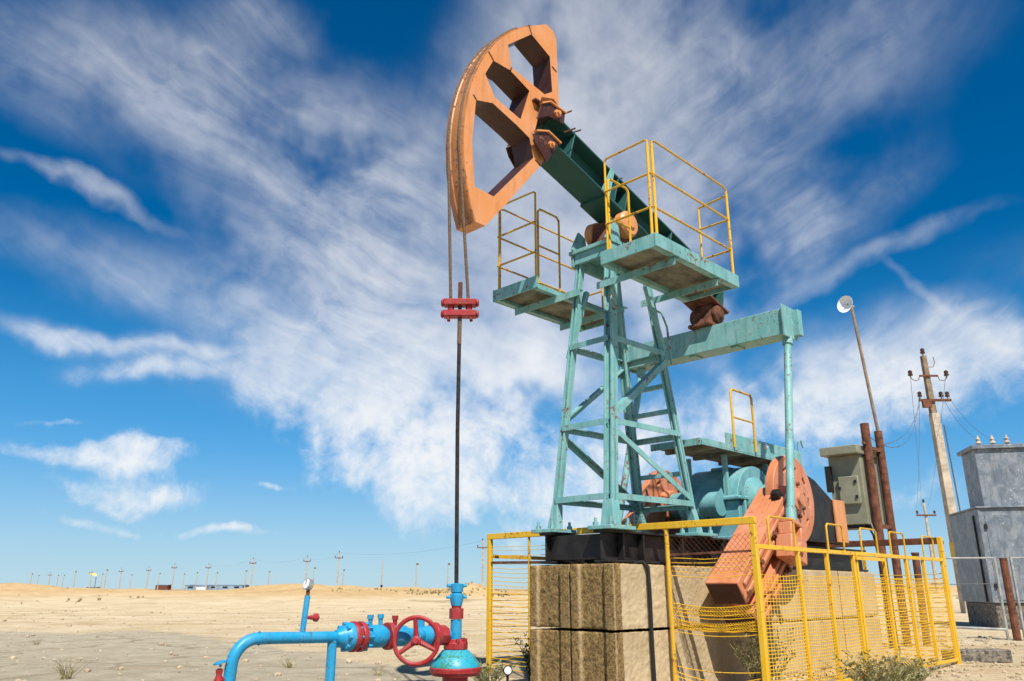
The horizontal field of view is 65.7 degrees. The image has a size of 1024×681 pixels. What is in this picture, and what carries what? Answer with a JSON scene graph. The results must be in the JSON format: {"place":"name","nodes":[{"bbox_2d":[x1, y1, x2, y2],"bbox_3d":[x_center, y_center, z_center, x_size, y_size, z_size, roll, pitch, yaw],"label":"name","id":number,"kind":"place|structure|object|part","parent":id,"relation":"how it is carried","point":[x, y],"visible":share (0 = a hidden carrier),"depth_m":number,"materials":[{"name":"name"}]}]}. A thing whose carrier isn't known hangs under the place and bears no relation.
{"place":"outdoors","nodes":[
{"label":"outdoors","id":0,"kind":"place"},
{"bbox_2d":[0,583,1023,680],"bbox_3d":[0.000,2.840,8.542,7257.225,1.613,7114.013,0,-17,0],"label":"ground","id":1,"kind":"structure","parent":0,"point":[177,633],"depth_m":18.25,"materials":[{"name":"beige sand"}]},
{"bbox_2d":[47,657,91,678],"bbox_3d":[-4.734,3.506,8.475,0.372,0.248,0.426,0,-17,0],"label":"grass tuft","id":2,"kind":"object","parent":1,"relation":"on","point":[63,674],"visible":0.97,"depth_m":8.47,"materials":[{"name":"beige plant"}]},
{"bbox_2d":[155,584,170,589],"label":"industrial shed","id":3,"kind":"structure","parent":1,"relation":"on","point":[164,586],"depth_m":588.87,"materials":[{"name":"metal"}]},
{"bbox_2d":[171,564,176,590],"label":"utility pole","id":4,"kind":"object","parent":1,"relation":"on","point":[174,567],"visible":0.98,"depth_m":273.15,"materials":[{"name":"concrete"}]},
{"bbox_2d":[196,586,208,589],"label":"industrial shed","id":5,"kind":"structure","parent":1,"relation":"on","point":[200,587],"depth_m":584.36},
{"bbox_2d":[205,564,210,589],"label":"utility pole","id":6,"kind":"object","parent":1,"relation":"on","point":[208,567],"visible":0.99,"depth_m":273.15,"materials":[{"name":"concrete"}]},
{"bbox_2d":[184,584,248,589],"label":"industrial shed","id":7,"kind":"structure","parent":1,"relation":"on","point":[218,586],"depth_m":603.67,"materials":[{"name":"white metal"}]},
{"bbox_2d":[249,558,255,585],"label":"utility pole","id":8,"kind":"object","parent":1,"relation":"on","point":[252,563],"visible":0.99,"depth_m":224.45,"materials":[{"name":"concrete"}]},
{"bbox_2d":[278,657,295,667],"bbox_3d":[-2.758,3.962,9.748,0.169,0.156,0.181,-14,-22,38],"label":"grass tuft","id":9,"kind":"object","parent":1,"relation":"on","point":[289,665],"visible":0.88,"depth_m":9.74,"materials":[{"name":"beige plant"}]},
{"bbox_2d":[303,555,310,578],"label":"utility pole","id":10,"kind":"object","parent":1,"relation":"on","point":[307,561],"visible":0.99,"depth_m":209.21,"materials":[{"name":"concrete"}]},
{"bbox_2d":[335,551,342,585],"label":"utility pole","id":11,"kind":"object","parent":1,"relation":"on","point":[338,569],"visible":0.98,"depth_m":185.34,"materials":[{"name":"concrete"}]},
{"bbox_2d":[213,578,480,680],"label":"wellhead","id":12,"kind":"object","parent":1,"relation":"on","point":[455,659],"visible":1,"depth_m":5.81,"materials":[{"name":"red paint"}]},
{"bbox_2d":[372,666,385,675],"bbox_3d":[-1.494,3.715,8.916,0.163,0.126,0.227,-5,-18,15],"label":"grass tuft","id":13,"kind":"object","parent":1,"relation":"on","point":[375,670],"visible":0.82,"depth_m":8.89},
{"bbox_2d":[380,561,382,586],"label":"utility pole","id":14,"kind":"object","parent":1,"relation":"on","point":[381,585],"visible":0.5,"depth_m":238.38,"materials":[{"name":"concrete"}]},
{"bbox_2d":[415,563,418,586],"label":"utility pole","id":15,"kind":"object","parent":1,"relation":"on","point":[416,575],"visible":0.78,"depth_m":263.57,"materials":[{"name":"concrete"}]},
{"bbox_2d":[5,582,958,603],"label":"dry scrub","id":16,"kind":"object","parent":1,"relation":"on","point":[426,591],"visible":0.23,"depth_m":57.05,"materials":[{"name":"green plant"}]},
{"bbox_2d":[477,539,486,584],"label":"utility pole","id":17,"kind":"object","parent":1,"relation":"on","point":[482,547],"visible":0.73,"depth_m":138.85,"materials":[{"name":"concrete"}]},
{"bbox_2d":[472,656,522,680],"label":"weed bush","id":18,"kind":"object","parent":1,"relation":"on","point":[481,676],"visible":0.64,"depth_m":7.79,"materials":[{"name":"green plant"}]},
{"bbox_2d":[503,665,511,680],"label":"ground gauge","id":19,"kind":"object","parent":1,"relation":"on","point":[507,670],"visible":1,"depth_m":7.50,"materials":[{"name":"white metal"}]},
{"bbox_2d":[492,556,544,665],"bbox_3d":[1.540,3.684,10.831,0.040,1.330,5.070,-16,-24,42],"label":"side fence","id":20,"kind":"object","parent":1,"relation":"on","point":[522,557],"visible":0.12,"depth_m":9.33,"materials":[{"name":"yellow metal"}]},
{"bbox_2d":[514,633,530,680],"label":"weed bush","id":21,"kind":"object","parent":1,"relation":"on","point":[526,656],"visible":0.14,"depth_m":7.99,"materials":[{"name":"green plant"}]},
{"bbox_2d":[530,627,604,680],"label":"concrete block","id":22,"kind":"structure","parent":1,"relation":"on","point":[550,654],"depth_m":7.42,"materials":[{"name":"beige concrete"}]},
{"bbox_2d":[529,564,571,627],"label":"concrete block","id":23,"kind":"structure","parent":22,"relation":"on","point":[550,596],"depth_m":7.57,"materials":[{"name":"beige concrete"}]},
{"bbox_2d":[486,516,769,680],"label":"front fence","id":24,"kind":"object","parent":1,"relation":"on","point":[751,521],"visible":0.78,"depth_m":7.37,"materials":[{"name":"yellow metal"}]},
{"bbox_2d":[571,624,752,680],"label":"concrete block","id":25,"kind":"structure","parent":1,"relation":"on","point":[610,655],"depth_m":7.27,"materials":[{"name":"beige concrete"}]},
{"bbox_2d":[570,563,725,630],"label":"concrete block","id":26,"kind":"structure","parent":25,"relation":"on","point":[610,596],"depth_m":7.28,"materials":[{"name":"beige concrete"}]},
{"bbox_2d":[441,24,868,633],"bbox_3d":[2.082,0.118,9.693,2.552,6.391,7.577,-16,-24,42],"label":"pumpjack","id":27,"kind":"object","parent":26,"relation":"on","point":[629,234],"visible":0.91,"depth_m":8.56,"materials":[{"name":"teal metal"}]},
{"bbox_2d":[632,560,655,680],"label":"hose","id":28,"kind":"object","parent":27,"relation":"hanging from","point":[650,610],"visible":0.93,"depth_m":7.25,"materials":[{"name":"black rubber"}]},
{"bbox_2d":[718,626,797,680],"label":"weed bush","id":29,"kind":"object","parent":1,"relation":"on","point":[746,663],"visible":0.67,"depth_m":7.67,"materials":[{"name":"green plant"}]},
{"bbox_2d":[751,618,847,678],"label":"concrete block","id":30,"kind":"structure","parent":1,"relation":"on","point":[813,656],"depth_m":9.34,"materials":[{"name":"beige concrete"}]},
{"bbox_2d":[768,569,841,620],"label":"concrete block","id":31,"kind":"structure","parent":30,"relation":"on","point":[807,573],"depth_m":9.63,"materials":[{"name":"beige concrete"}]},
{"bbox_2d":[758,515,867,680],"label":"side fence","id":32,"kind":"object","parent":1,"relation":"on","point":[803,612],"visible":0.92,"depth_m":7.61,"materials":[{"name":"yellow metal"}]},
{"bbox_2d":[829,616,883,664],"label":"concrete block","id":33,"kind":"structure","parent":1,"relation":"on","point":[869,630],"depth_m":10.53,"materials":[{"name":"beige concrete"}]},
{"bbox_2d":[837,571,878,616],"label":"concrete block","id":34,"kind":"structure","parent":33,"relation":"on","point":[862,574],"depth_m":10.59,"materials":[{"name":"beige concrete"}]},
{"bbox_2d":[819,423,911,647],"bbox_3d":[6.149,3.378,13.840,0.790,3.770,1.100,-16,-24,42],"label":"control cabinet","id":35,"kind":"object","parent":1,"relation":"on","point":[857,479],"visible":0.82,"depth_m":13.80,"materials":[{"name":"grey metal"}]},
{"bbox_3d":[5.858,2.598,13.773,0.350,0.480,0.088,-16,-24,42],"label":"cabinet door","id":36,"kind":"part","parent":35,"relation":"part of","materials":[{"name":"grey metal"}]},
{"bbox_2d":[837,296,879,430],"bbox_3d":[6.457,0.388,14.739,0.450,2.593,0.280,0,-17,0],"label":"antenna mast","id":37,"kind":"object","parent":35,"relation":"attached to","point":[844,303],"visible":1,"depth_m":14.95,"materials":[{"name":"brown metal"}]},
{"bbox_2d":[819,646,948,680],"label":"weed bush","id":38,"kind":"object","parent":1,"relation":"on","point":[870,673],"visible":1,"depth_m":7.25,"materials":[{"name":"green plant"}]},
{"bbox_2d":[826,537,961,663],"bbox_3d":[4.543,3.752,11.515,3.380,1.610,0.060,-16,-24,42],"label":"back fence","id":39,"kind":"object","parent":1,"relation":"on","point":[938,541],"visible":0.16,"depth_m":10.73,"materials":[{"name":"metal"}]},
{"bbox_2d":[855,527,959,676],"bbox_3d":[4.677,3.079,9.347,0.054,1.600,2.870,-16,-24,42],"label":"side fence","id":40,"kind":"object","parent":1,"relation":"on","point":[873,557],"visible":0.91,"depth_m":9.32,"materials":[{"name":"yellow metal"}]},
{"bbox_2d":[874,655,954,680],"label":"weed bush","id":41,"kind":"object","parent":1,"relation":"on","point":[918,676],"visible":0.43,"depth_m":7.87,"materials":[{"name":"green plant"}]},
{"bbox_2d":[911,552,930,644],"bbox_3d":[7.013,4.448,13.592,0.140,1.581,0.132,0,-17,0],"label":"rusty stake","id":42,"kind":"object","parent":1,"relation":"on","point":[916,567],"visible":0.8,"depth_m":13.60,"materials":[{"name":"metal"}]},
{"bbox_2d":[916,499,938,589],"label":"utility pole","id":43,"kind":"object","parent":1,"relation":"on","point":[925,514],"visible":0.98,"depth_m":77.50,"materials":[{"name":"concrete"}]},
{"bbox_2d":[908,348,967,612],"bbox_3d":[17.820,5.608,32.736,1.756,11.094,0.557,0,-17,0],"label":"utility pole","id":44,"kind":"object","parent":1,"relation":"on","point":[948,498],"visible":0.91,"depth_m":32.98,"materials":[{"name":"concrete"}]},
{"bbox_2d":[871,400,918,447],"bbox_3d":[11.776,2.063,23.841,0.016,5.165,21.881,-10,-20,29],"label":"power cable","id":45,"kind":"object","parent":44,"relation":"attached to","point":[908,438],"visible":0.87,"depth_m":22.12,"materials":[{"name":"rubber"}]},
{"bbox_2d":[878,397,920,444],"bbox_3d":[11.975,2.107,23.984,0.016,5.366,21.522,-10,-20,28],"label":"power cable","id":46,"kind":"object","parent":44,"relation":"attached to","point":[907,431],"visible":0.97,"depth_m":20.96,"materials":[{"name":"rubber"}]},
{"bbox_2d":[910,378,921,504],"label":"power cable","id":47,"kind":"object","parent":44,"relation":"attached to","point":[915,432],"visible":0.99,"depth_m":43.71,"materials":[{"name":"rubber"}]},
{"bbox_2d":[916,398,919,506],"bbox_3d":[28.550,9.619,55.896,0.018,0.863,51.892,-8,-19,24],"label":"power cable","id":48,"kind":"object","parent":44,"relation":"attached to","point":[919,428],"visible":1,"depth_m":38.37,"materials":[{"name":"rubber"}]},
{"bbox_2d":[928,376,945,504],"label":"power cable","id":49,"kind":"object","parent":44,"relation":"attached to","point":[941,417],"visible":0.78,"depth_m":40.42,"materials":[{"name":"rubber"}]},
{"bbox_2d":[908,557,1023,640],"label":"pipe fence","id":50,"kind":"object","parent":1,"relation":"on","point":[1011,605],"visible":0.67,"depth_m":15.18,"materials":[{"name":"metal"}]},
{"bbox_2d":[941,648,1012,662],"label":"concrete kerb","id":51,"kind":"structure","parent":1,"relation":"on","point":[990,655],"depth_m":10.52,"materials":[{"name":"grey concrete"}]},
{"bbox_2d":[946,435,1023,629],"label":"transformer kiosk","id":52,"kind":"object","parent":1,"relation":"on","point":[989,522],"visible":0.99,"depth_m":20.10,"materials":[{"name":"grey paint"}]},
{"bbox_2d":[984,514,1023,599],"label":"kiosk door","id":53,"kind":"structure","parent":52,"relation":"in","point":[1005,532],"depth_m":19.56,"materials":[{"name":"grey paint"}]},
{"bbox_2d":[0,0,1023,588],"label":"sky","id":54,"kind":"structure","parent":0,"point":[225,341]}
]}

